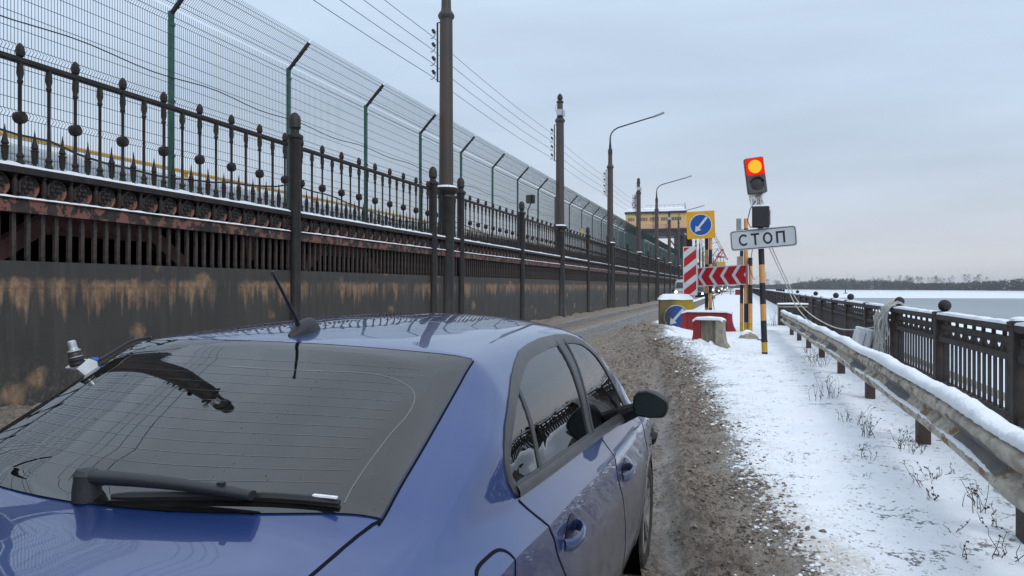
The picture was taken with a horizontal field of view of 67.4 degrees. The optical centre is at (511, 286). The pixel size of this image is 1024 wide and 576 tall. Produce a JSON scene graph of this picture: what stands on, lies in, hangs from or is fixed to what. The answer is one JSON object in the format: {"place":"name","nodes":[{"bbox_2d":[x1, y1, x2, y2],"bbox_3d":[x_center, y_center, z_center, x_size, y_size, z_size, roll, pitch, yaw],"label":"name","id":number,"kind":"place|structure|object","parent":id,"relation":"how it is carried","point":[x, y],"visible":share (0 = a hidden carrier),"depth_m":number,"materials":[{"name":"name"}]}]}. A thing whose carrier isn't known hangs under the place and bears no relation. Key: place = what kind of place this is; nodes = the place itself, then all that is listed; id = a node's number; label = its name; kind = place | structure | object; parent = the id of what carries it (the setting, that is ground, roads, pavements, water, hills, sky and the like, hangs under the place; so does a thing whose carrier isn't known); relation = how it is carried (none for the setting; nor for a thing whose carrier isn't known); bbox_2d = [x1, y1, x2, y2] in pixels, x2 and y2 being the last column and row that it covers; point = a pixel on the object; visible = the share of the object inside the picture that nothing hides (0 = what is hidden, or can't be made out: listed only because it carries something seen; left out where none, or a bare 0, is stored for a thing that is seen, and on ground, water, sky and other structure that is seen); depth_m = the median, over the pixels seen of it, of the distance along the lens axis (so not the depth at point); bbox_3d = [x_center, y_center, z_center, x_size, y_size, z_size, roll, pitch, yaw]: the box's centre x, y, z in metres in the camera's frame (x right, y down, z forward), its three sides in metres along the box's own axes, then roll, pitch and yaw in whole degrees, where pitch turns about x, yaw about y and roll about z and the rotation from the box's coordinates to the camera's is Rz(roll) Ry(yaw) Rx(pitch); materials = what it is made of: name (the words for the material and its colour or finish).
{"place":"outdoors","nodes":[
{"label":"outdoors","id":0,"kind":"place"},
{"bbox_2d":[0,212,512,277],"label":"fence","id":1,"kind":"object","parent":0,"point":[4,222],"depth_m":16.18,"materials":[{"name":"metal"}]},
{"bbox_2d":[4,173,541,261],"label":"dam deck","id":2,"kind":"structure","parent":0,"point":[10,177],"depth_m":11.98,"materials":[{"name":"metal"}]},
{"bbox_2d":[9,179,319,228],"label":"edge beam","id":3,"kind":"structure","parent":2,"relation":"attached to","point":[157,201],"depth_m":10.20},
{"bbox_2d":[0,188,183,266],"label":"deck girder","id":4,"kind":"object","parent":3,"relation":"attached to","point":[4,245],"visible":0.35,"depth_m":10.76,"materials":[{"name":"metal"}]},
{"bbox_2d":[301,229,378,272],"bbox_3d":[-3.978,-0.803,17.889,0.160,1.104,3.615,0,0,17],"label":"deck girder","id":5,"kind":"object","parent":3,"relation":"attached to","point":[306,262],"visible":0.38,"depth_m":17.52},
{"bbox_2d":[240,214,256,268],"bbox_3d":[-4.982,-0.625,14.505,0.100,1.460,0.440,0,0,17],"label":"deck girder","id":6,"kind":"object","parent":2,"relation":"attached to","point":[245,247],"visible":0.18,"depth_m":14.46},
{"bbox_2d":[625,194,687,255],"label":"control tower","id":7,"kind":"structure","parent":2,"relation":"on","point":[646,226],"depth_m":147.94,"materials":[{"name":"brick"}]},
{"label":"deck snow","id":8,"kind":"structure","parent":2,"relation":"on","visible":0},
{"bbox_2d":[168,0,183,188],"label":"fence post","id":9,"kind":"object","parent":8,"relation":"on","point":[171,26],"visible":0.79,"depth_m":12.57,"materials":[{"name":"metal"}]},
{"bbox_2d":[0,0,177,187],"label":"fence","id":10,"kind":"object","parent":9,"relation":"attached to","point":[38,143],"visible":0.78,"depth_m":10.84,"materials":[{"name":"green metal"}]},
{"bbox_2d":[174,0,307,207],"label":"fence","id":11,"kind":"object","parent":9,"relation":"attached to","point":[220,39],"visible":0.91,"depth_m":13.74,"materials":[{"name":"green metal"}]},
{"bbox_2d":[0,141,486,238],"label":"snowy pipe","id":12,"kind":"object","parent":8,"relation":"on","point":[94,164],"visible":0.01,"depth_m":15.02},
{"bbox_2d":[0,128,568,248],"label":"loose cable","id":13,"kind":"object","parent":8,"relation":"on","point":[71,151],"visible":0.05,"depth_m":12.58,"materials":[{"name":"black plastic"}]},
{"bbox_2d":[0,131,570,251],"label":"deck railing","id":14,"kind":"object","parent":8,"relation":"on","point":[119,157],"visible":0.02,"depth_m":18.12,"materials":[{"name":"metal"}]},
{"bbox_2d":[286,42,309,209],"bbox_3d":[-4.416,-3.269,15.829,0.572,3.489,0.140,0,0,17],"label":"fence post","id":15,"kind":"object","parent":8,"relation":"on","point":[289,78],"visible":0.58,"depth_m":15.85,"materials":[{"name":"metal"}]},
{"bbox_2d":[291,43,383,217],"bbox_3d":[-3.859,-3.322,17.447,0.507,3.453,3.360,0,0,17],"label":"fence","id":16,"kind":"object","parent":15,"relation":"attached to","point":[338,134],"visible":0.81,"depth_m":17.06,"materials":[{"name":"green metal"}]},
{"bbox_2d":[364,85,383,221],"bbox_3d":[-3.444,-3.269,19.108,0.572,3.489,0.140,0,0,17],"label":"fence post","id":17,"kind":"object","parent":8,"relation":"on","point":[366,124],"visible":0.75,"depth_m":19.13,"materials":[{"name":"metal"}]},
{"bbox_2d":[368,84,433,230],"bbox_3d":[-2.887,-3.322,20.726,0.507,3.453,3.360,0,0,17],"label":"fence","id":18,"kind":"object","parent":17,"relation":"attached to","point":[372,151],"visible":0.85,"depth_m":20.73,"materials":[{"name":"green metal"}]},
{"bbox_2d":[419,114,436,218],"bbox_3d":[-2.472,-3.269,22.386,0.572,3.489,0.140,0,0,17],"label":"fence post","id":19,"kind":"object","parent":8,"relation":"on","point":[428,123],"visible":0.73,"depth_m":22.41,"materials":[{"name":"metal"}]},
{"bbox_2d":[422,113,475,232],"bbox_3d":[-1.915,-3.322,24.005,0.507,3.453,3.360,0,0,17],"label":"fence","id":20,"kind":"object","parent":19,"relation":"attached to","point":[435,124],"visible":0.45,"depth_m":23.15,"materials":[{"name":"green metal"}]},
{"bbox_2d":[460,136,474,176],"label":"fence post","id":21,"kind":"object","parent":8,"relation":"on","point":[467,145],"visible":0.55,"depth_m":25.68,"materials":[{"name":"metal"}]},
{"bbox_2d":[462,136,504,235],"bbox_3d":[-0.942,-3.322,27.284,0.507,3.453,3.360,0,0,17],"label":"fence","id":22,"kind":"object","parent":21,"relation":"attached to","point":[473,179],"visible":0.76,"depth_m":27.43,"materials":[{"name":"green metal"}]},
{"bbox_2d":[491,154,504,232],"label":"fence post","id":23,"kind":"object","parent":8,"relation":"on","point":[501,157],"visible":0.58,"depth_m":28.98,"materials":[{"name":"metal"}]},
{"bbox_2d":[494,153,529,238],"bbox_3d":[0.030,-3.322,30.563,0.507,3.453,3.360,0,0,17],"label":"fence","id":24,"kind":"object","parent":23,"relation":"attached to","point":[509,186],"visible":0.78,"depth_m":30.46,"materials":[{"name":"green metal"}]},
{"bbox_2d":[517,167,528,240],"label":"fence post","id":25,"kind":"object","parent":8,"relation":"on","point":[527,168],"visible":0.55,"depth_m":32.24,"materials":[{"name":"metal"}]},
{"bbox_2d":[519,167,548,244],"bbox_3d":[1.002,-3.322,33.842,0.507,3.453,3.360,0,0,17],"label":"fence","id":26,"kind":"object","parent":25,"relation":"attached to","point":[526,192],"visible":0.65,"depth_m":33.92,"materials":[{"name":"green metal"}]},
{"bbox_2d":[554,187,564,224],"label":"fence post","id":27,"kind":"object","parent":8,"relation":"on","point":[555,210],"visible":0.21,"depth_m":38.80,"materials":[{"name":"metal"}]},
{"bbox_2d":[564,188,577,244],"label":"fence","id":28,"kind":"object","parent":27,"relation":"attached to","point":[569,194],"visible":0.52,"depth_m":40.83,"materials":[{"name":"grey metal"}]},
{"bbox_2d":[592,208,599,254],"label":"fence post","id":29,"kind":"object","parent":8,"relation":"on","point":[592,228],"visible":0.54,"depth_m":48.64,"materials":[{"name":"metal"}]},
{"bbox_2d":[583,201,599,253],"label":"fence","id":30,"kind":"object","parent":29,"relation":"attached to","point":[587,216],"visible":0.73,"depth_m":46.87,"materials":[{"name":"grey metal"}]},
{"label":"fence post","id":31,"kind":"object","parent":8,"relation":"on","visible":0},
{"bbox_2d":[539,178,564,246],"bbox_3d":[1.974,-3.322,37.120,0.507,3.453,3.360,0,0,17],"label":"fence","id":32,"kind":"object","parent":31,"relation":"attached to","point":[546,207],"visible":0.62,"depth_m":36.80,"materials":[{"name":"grey metal"}]},
{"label":"fence post","id":33,"kind":"object","parent":8,"relation":"on","visible":0},
{"bbox_2d":[593,207,608,255],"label":"fence","id":34,"kind":"object","parent":33,"relation":"attached to","point":[603,212],"visible":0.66,"depth_m":50.32,"materials":[{"name":"grey metal"}]},
{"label":"fence post","id":35,"kind":"object","parent":8,"relation":"on","visible":0},
{"bbox_2d":[613,216,622,246],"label":"fence","id":36,"kind":"object","parent":35,"relation":"attached to","point":[615,229],"visible":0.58,"depth_m":57.47,"materials":[{"name":"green metal"}]},
{"bbox_2d":[0,15,680,264],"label":"signal cable","id":37,"kind":"object","parent":36,"relation":"attached to","point":[226,95],"visible":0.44,"depth_m":13.01,"materials":[{"name":"black plastic"}]},
{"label":"fence post","id":38,"kind":"object","parent":8,"relation":"on","visible":0},
{"bbox_2d":[618,220,629,259],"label":"fence","id":39,"kind":"object","parent":38,"relation":"attached to","point":[624,224],"visible":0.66,"depth_m":59.93,"materials":[{"name":"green metal"}]},
{"bbox_2d":[0,288,1023,575],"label":"snowy verge","id":40,"kind":"structure","parent":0,"point":[894,516],"depth_m":6.46,"materials":[{"name":"snow"}]},
{"bbox_2d":[287,112,303,319],"bbox_3d":[-4.246,-0.850,15.017,0.330,5.110,0.322,0,0,17],"label":"railing post","id":41,"kind":"object","parent":40,"relation":"on","point":[295,137],"visible":0.8,"depth_m":14.92,"materials":[{"name":"metal"}]},
{"bbox_2d":[0,271,668,575],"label":"blue car","id":42,"kind":"object","parent":40,"relation":"on","point":[416,444],"visible":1,"depth_m":1.92,"materials":[{"name":"paint"}]},
{"bbox_2d":[0,260,697,406],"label":"retaining wall","id":43,"kind":"structure","parent":40,"relation":"on","point":[49,311],"depth_m":11.82,"materials":[{"name":"concrete"}]},
{"bbox_2d":[0,43,291,269],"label":"iron railing","id":44,"kind":"object","parent":43,"relation":"on","point":[26,202],"visible":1,"depth_m":11.03,"materials":[{"name":"metal"}]},
{"bbox_2d":[301,140,432,274],"bbox_3d":[-3.272,-1.627,18.504,0.205,2.675,6.869,0,0,17],"label":"iron railing","id":45,"kind":"object","parent":43,"relation":"on","point":[352,241],"visible":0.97,"depth_m":17.81,"materials":[{"name":"metal"}]},
{"bbox_2d":[437,187,445,275],"bbox_3d":[-2.136,-1.627,22.334,0.205,2.675,0.910,0,0,17],"label":"iron railing","id":46,"kind":"object","parent":43,"relation":"on","point":[440,245],"visible":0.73,"depth_m":22.42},
{"bbox_2d":[454,196,460,275],"bbox_3d":[-1.815,-1.627,23.417,0.205,2.675,0.910,0,0,17],"label":"iron railing","id":47,"kind":"object","parent":43,"relation":"on","point":[456,252],"visible":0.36,"depth_m":23.59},
{"bbox_2d":[464,195,520,278],"bbox_3d":[-0.655,-1.627,27.329,0.205,2.675,6.869,0,0,17],"label":"iron railing","id":48,"kind":"object","parent":43,"relation":"on","point":[478,258],"visible":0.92,"depth_m":26.88,"materials":[{"name":"metal"}]},
{"bbox_2d":[519,201,525,319],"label":"railing post","id":49,"kind":"object","parent":43,"relation":"on","point":[522,252],"visible":0.87,"depth_m":30.54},
{"bbox_2d":[525,215,560,279],"bbox_3d":[1.352,-1.627,34.098,0.205,2.675,6.869,0,0,17],"label":"iron railing","id":50,"kind":"object","parent":43,"relation":"on","point":[548,256],"visible":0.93,"depth_m":33.92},
{"bbox_2d":[565,228,587,280],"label":"iron railing","id":51,"kind":"object","parent":43,"relation":"on","point":[576,267],"visible":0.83,"depth_m":40.90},
{"bbox_2d":[586,227,590,311],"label":"railing post","id":52,"kind":"object","parent":43,"relation":"on","point":[588,264],"visible":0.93,"depth_m":43.86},
{"bbox_2d":[590,236,607,281],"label":"iron railing","id":53,"kind":"object","parent":43,"relation":"on","point":[598,268],"visible":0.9,"depth_m":47.47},
{"bbox_2d":[606,235,610,307],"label":"railing post","id":54,"kind":"object","parent":43,"relation":"on","point":[608,269],"visible":0.94,"depth_m":50.63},
{"bbox_2d":[615,245,627,281],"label":"iron railing","id":55,"kind":"object","parent":43,"relation":"on","point":[621,272],"visible":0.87,"depth_m":56.31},
{"bbox_2d":[629,250,638,282],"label":"iron railing","id":56,"kind":"object","parent":43,"relation":"on","point":[633,271],"visible":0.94,"depth_m":63.22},
{"bbox_2d":[641,254,647,282],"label":"iron railing","id":57,"kind":"object","parent":43,"relation":"on","point":[644,271],"visible":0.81,"depth_m":70.35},
{"bbox_2d":[649,256,655,282],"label":"iron railing","id":58,"kind":"object","parent":43,"relation":"on","point":[652,273],"visible":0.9,"depth_m":76.62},
{"bbox_2d":[429,166,438,312],"bbox_3d":[-2.242,-0.850,21.776,0.330,5.110,0.322,0,0,17],"label":"railing post","id":59,"kind":"object","parent":40,"relation":"on","point":[433,184],"visible":0.83,"depth_m":21.68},
{"bbox_2d":[430,0,457,312],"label":"utility pole","id":60,"kind":"object","parent":40,"relation":"on","point":[446,186],"visible":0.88,"depth_m":22.69,"materials":[{"name":"black metal"}]},
{"bbox_2d":[314,0,682,247],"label":"power line","id":61,"kind":"object","parent":60,"relation":"attached to","point":[453,92],"visible":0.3,"depth_m":23.16,"materials":[{"name":"black"}]},
{"bbox_2d":[456,177,465,313],"bbox_3d":[-1.599,-0.850,23.943,0.330,5.110,0.322,0,0,17],"label":"railing post","id":62,"kind":"object","parent":40,"relation":"on","point":[461,193],"visible":0.81,"depth_m":23.85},
{"bbox_2d":[550,94,566,316],"bbox_3d":[2.328,-3.790,37.349,0.720,11.190,0.720,0,0,-28],"label":"utility pole","id":63,"kind":"object","parent":40,"relation":"on","point":[559,124],"visible":0.9,"depth_m":37.17,"materials":[{"name":"black metal"}]},
{"bbox_2d":[603,112,663,307],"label":"street light","id":64,"kind":"object","parent":40,"relation":"on","point":[610,166],"visible":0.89,"depth_m":51.64,"materials":[{"name":"grey metal"}]},
{"bbox_2d":[633,178,642,303],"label":"utility pole","id":65,"kind":"object","parent":40,"relation":"on","point":[637,207],"visible":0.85,"depth_m":66.12,"materials":[{"name":"brown metal"}]},
{"bbox_2d":[665,211,671,293],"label":"utility pole","id":66,"kind":"object","parent":40,"relation":"on","point":[669,239],"visible":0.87,"depth_m":95.07,"materials":[{"name":"brown metal"}]},
{"bbox_2d":[652,175,691,299],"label":"street lamp","id":67,"kind":"object","parent":40,"relation":"on","point":[656,209],"visible":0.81,"depth_m":80.61,"materials":[{"name":"grey metal"}]},
{"bbox_2d":[658,293,694,324],"bbox_3d":[5.959,0.958,28.012,1.280,1.394,1.600,0,0,10],"label":"yellow block","id":68,"kind":"object","parent":40,"relation":"on","point":[666,301],"depth_m":27.33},
{"bbox_2d":[664,305,685,326],"bbox_3d":[5.788,1.085,27.045,0.877,0.877,0.012,0,-6,11],"label":"arrow disc","id":69,"kind":"object","parent":68,"relation":"attached to","point":[672,315],"visible":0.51,"depth_m":27.07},
{"bbox_2d":[683,246,696,294],"bbox_3d":[6.377,-0.555,27.485,0.500,1.740,0.034,0,0,17],"label":"hazard board","id":70,"kind":"object","parent":68,"relation":"on","point":[689,270],"visible":0.99,"depth_m":27.47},
{"bbox_2d":[675,205,704,279],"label":"utility pole","id":71,"kind":"object","parent":40,"relation":"on","point":[677,238],"visible":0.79,"depth_m":109.56,"materials":[{"name":"grey metal"}]},
{"bbox_2d":[705,238,707,309],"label":"striped post","id":72,"kind":"object","parent":40,"relation":"on","point":[706,265],"visible":0.57,"depth_m":27.54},
{"bbox_2d":[680,310,735,330],"bbox_3d":[6.556,1.133,25.801,1.860,0.703,0.380,0,0,21],"label":"red barrier","id":73,"kind":"object","parent":40,"relation":"on","point":[688,316],"visible":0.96,"depth_m":25.71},
{"bbox_2d":[709,238,711,309],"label":"striped post","id":74,"kind":"object","parent":40,"relation":"on","point":[710,265],"visible":0.56,"depth_m":27.36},
{"bbox_2d":[686,210,714,238],"bbox_3d":[6.738,-2.195,27.420,0.980,0.980,0.032,-2,-1,18],"label":"direction sign","id":75,"kind":"object","parent":74,"relation":"attached to","point":[700,224],"visible":1,"depth_m":27.41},
{"bbox_2d":[692,316,730,348],"bbox_3d":[4.759,1.144,18.511,1.060,0.842,0.460,0,0,26],"label":"concrete block","id":76,"kind":"object","parent":40,"relation":"on","point":[709,328],"depth_m":18.39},
{"bbox_2d":[595,322,832,575],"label":"slush lumps","id":77,"kind":"object","parent":40,"relation":"on","point":[745,490],"visible":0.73,"depth_m":5.91,"materials":[{"name":"snow"}]},
{"bbox_2d":[701,235,727,265],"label":"harbour crane","id":78,"kind":"object","parent":40,"relation":"on","point":[720,263],"visible":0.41,"depth_m":316.20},
{"bbox_2d":[740,229,742,331],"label":"striped post","id":79,"kind":"object","parent":40,"relation":"on","point":[741,304],"visible":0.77,"depth_m":25.43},
{"bbox_2d":[744,218,747,329],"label":"striped post","id":80,"kind":"object","parent":40,"relation":"on","point":[745,286],"visible":0.63,"depth_m":25.34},
{"bbox_2d":[697,264,748,285],"bbox_3d":[7.124,-0.360,26.036,0.039,0.660,2.252,0,-2,-32],"label":"chevron board","id":81,"kind":"object","parent":80,"relation":"attached to","point":[725,275],"visible":1,"depth_m":25.96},
{"bbox_2d":[748,258,752,331],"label":"striped post","id":82,"kind":"object","parent":40,"relation":"on","point":[750,306],"visible":0.82,"depth_m":25.21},
{"bbox_2d":[757,195,767,353],"bbox_3d":[5.326,-0.344,16.361,0.247,4.102,0.140,0,0,17],"label":"striped post","id":83,"kind":"object","parent":40,"relation":"on","point":[764,341],"visible":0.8,"depth_m":16.31,"materials":[{"name":"black metal"}]},
{"bbox_2d":[743,156,766,194],"bbox_3d":[5.165,-2.350,16.284,0.390,0.760,0.280,-7,-1,8],"label":"traffic light","id":84,"kind":"object","parent":83,"relation":"attached to","point":[755,176],"visible":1,"depth_m":16.21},
{"bbox_2d":[752,205,770,227],"bbox_3d":[5.271,-1.481,16.229,0.380,0.472,0.225,0,0,17],"label":"control box","id":85,"kind":"object","parent":83,"relation":"attached to","point":[761,216],"visible":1,"depth_m":16.14,"materials":[{"name":"grey plastic"}]},
{"bbox_2d":[753,207,768,225],"bbox_3d":[5.228,-1.465,16.137,0.310,0.400,0.024,0,0,17],"label":"door","id":86,"kind":"structure","parent":85,"relation":"in","point":[760,214],"depth_m":16.13,"materials":[{"name":"grey plastic"}]},
{"bbox_2d":[730,225,796,250],"bbox_3d":[5.311,-1.015,16.238,1.340,0.430,0.024,-5,-1,16],"label":"stop plate","id":87,"kind":"object","parent":83,"relation":"attached to","point":[764,238],"visible":1,"depth_m":16.23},
{"bbox_2d":[655,332,893,575],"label":"snow crumbs","id":88,"kind":"object","parent":40,"relation":"on","point":[808,517],"visible":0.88,"depth_m":5.80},
{"bbox_2d":[777,303,808,325],"bbox_3d":[10.823,1.163,29.641,1.120,1.085,0.850,0,0,17],"label":"steel bin","id":89,"kind":"object","parent":40,"relation":"on","point":[790,308],"visible":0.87,"depth_m":29.27,"materials":[{"name":"metal"}]},
{"bbox_2d":[812,296,819,325],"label":"iron parapet","id":90,"kind":"structure","parent":40,"relation":"on","point":[817,306],"depth_m":29.81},
{"bbox_2d":[821,297,830,329],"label":"iron parapet","id":91,"kind":"structure","parent":40,"relation":"on","point":[826,307],"depth_m":26.40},
{"bbox_2d":[832,298,845,335],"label":"iron parapet","id":92,"kind":"structure","parent":40,"relation":"on","point":[840,317],"depth_m":23.00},
{"bbox_2d":[844,294,853,336],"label":"parapet post","id":93,"kind":"object","parent":40,"relation":"on","point":[850,296],"visible":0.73,"depth_m":21.25,"materials":[{"name":"metal"}]},
{"bbox_2d":[846,300,863,338],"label":"iron parapet","id":94,"kind":"structure","parent":40,"relation":"on","point":[856,319],"depth_m":20.02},
{"bbox_2d":[865,302,895,354],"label":"iron parapet","id":95,"kind":"structure","parent":40,"relation":"on","point":[874,306],"depth_m":16.77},
{"bbox_2d":[890,297,904,359],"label":"parapet post","id":96,"kind":"object","parent":40,"relation":"on","point":[894,342],"visible":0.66,"depth_m":14.74,"materials":[{"name":"metal"}]},
{"bbox_2d":[873,300,905,352],"bbox_3d":[7.386,0.897,15.140,0.464,1.281,1.399,0,0,17],"label":"rope coil","id":97,"kind":"object","parent":96,"relation":"on","point":[880,318],"visible":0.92,"depth_m":14.96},
{"bbox_2d":[780,310,1023,543],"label":"guardrail","id":98,"kind":"object","parent":40,"relation":"on","point":[982,440],"visible":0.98,"depth_m":5.96,"materials":[{"name":"metal"}]},
{"bbox_2d":[893,306,936,378],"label":"iron parapet","id":99,"kind":"structure","parent":40,"relation":"on","point":[925,334],"depth_m":13.12,"materials":[{"name":"metal"}]},
{"bbox_2d":[932,300,951,380],"bbox_3d":[6.465,0.917,11.538,0.246,1.435,0.195,0,0,17],"label":"parapet post","id":100,"kind":"object","parent":40,"relation":"on","point":[944,305],"visible":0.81,"depth_m":11.48,"materials":[{"name":"metal"}]},
{"bbox_2d":[936,312,1008,419],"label":"iron parapet","id":101,"kind":"structure","parent":40,"relation":"on","point":[994,349],"depth_m":9.68,"materials":[{"name":"metal"}]},
{"bbox_2d":[961,479,996,512],"bbox_3d":[3.096,1.391,5.094,0.190,0.234,0.277,0,0,17],"label":"dry weed","id":102,"kind":"object","parent":40,"relation":"on","point":[978,497],"visible":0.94,"depth_m":5.04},
{"bbox_2d":[1006,317,1023,425],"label":"parapet post","id":103,"kind":"object","parent":40,"relation":"on","point":[1015,388],"visible":0.82,"depth_m":8.22,"materials":[{"name":"metal"}]},
{"bbox_2d":[1014,322,1023,427],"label":"iron parapet","id":104,"kind":"structure","parent":40,"relation":"on","point":[1018,328],"depth_m":8.11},
{"bbox_2d":[0,0,1023,286],"label":"sky","id":105,"kind":"structure","parent":0,"point":[889,134],"materials":[{"name":"grey"}]},
{"bbox_2d":[852,326,873,347],"bbox_3d":[7.123,1.075,15.625,0.340,0.475,0.270,14,2,6],"label":"plastic canister","id":106,"kind":"object","parent":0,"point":[862,336],"visible":0.73,"depth_m":15.51,"materials":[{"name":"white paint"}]},
{"bbox_2d":[768,287,1023,291],"bbox_3d":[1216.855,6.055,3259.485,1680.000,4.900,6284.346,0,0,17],"label":"shore","id":107,"kind":"structure","parent":0,"point":[907,290],"depth_m":1270.48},
{"bbox_2d":[728,278,1023,290],"bbox_3d":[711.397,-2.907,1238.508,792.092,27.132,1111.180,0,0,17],"label":"wood","id":108,"kind":"object","parent":107,"relation":"on","point":[874,284],"visible":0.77,"depth_m":1340.64,"materials":[{"name":"plant"}]},
{"bbox_2d":[765,274,1023,289],"bbox_3d":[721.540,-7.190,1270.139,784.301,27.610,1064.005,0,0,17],"label":"bare trees","id":109,"kind":"object","parent":107,"relation":"on","point":[918,279],"visible":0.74,"depth_m":1323.66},
{"bbox_2d":[782,291,1023,392],"bbox_3d":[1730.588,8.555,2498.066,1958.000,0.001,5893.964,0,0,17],"label":"snow on lake","id":110,"kind":"structure","parent":0,"point":[881,294],"depth_m":650.55,"materials":[{"name":"snow"}]},
{"bbox_2d":[826,298,1023,318],"bbox_3d":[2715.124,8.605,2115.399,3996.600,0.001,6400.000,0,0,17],"label":"lake ice","id":111,"kind":"structure","parent":0,"point":[1004,308],"depth_m":365.13,"materials":[{"name":"ice"}]},
{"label":"fence post","id":112,"kind":"object","parent":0,"visible":0},
{"bbox_2d":[570,194,589,250],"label":"fence","id":113,"kind":"object","parent":112,"relation":"attached to","point":[579,214],"visible":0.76,"depth_m":43.73,"materials":[{"name":"grey metal"}]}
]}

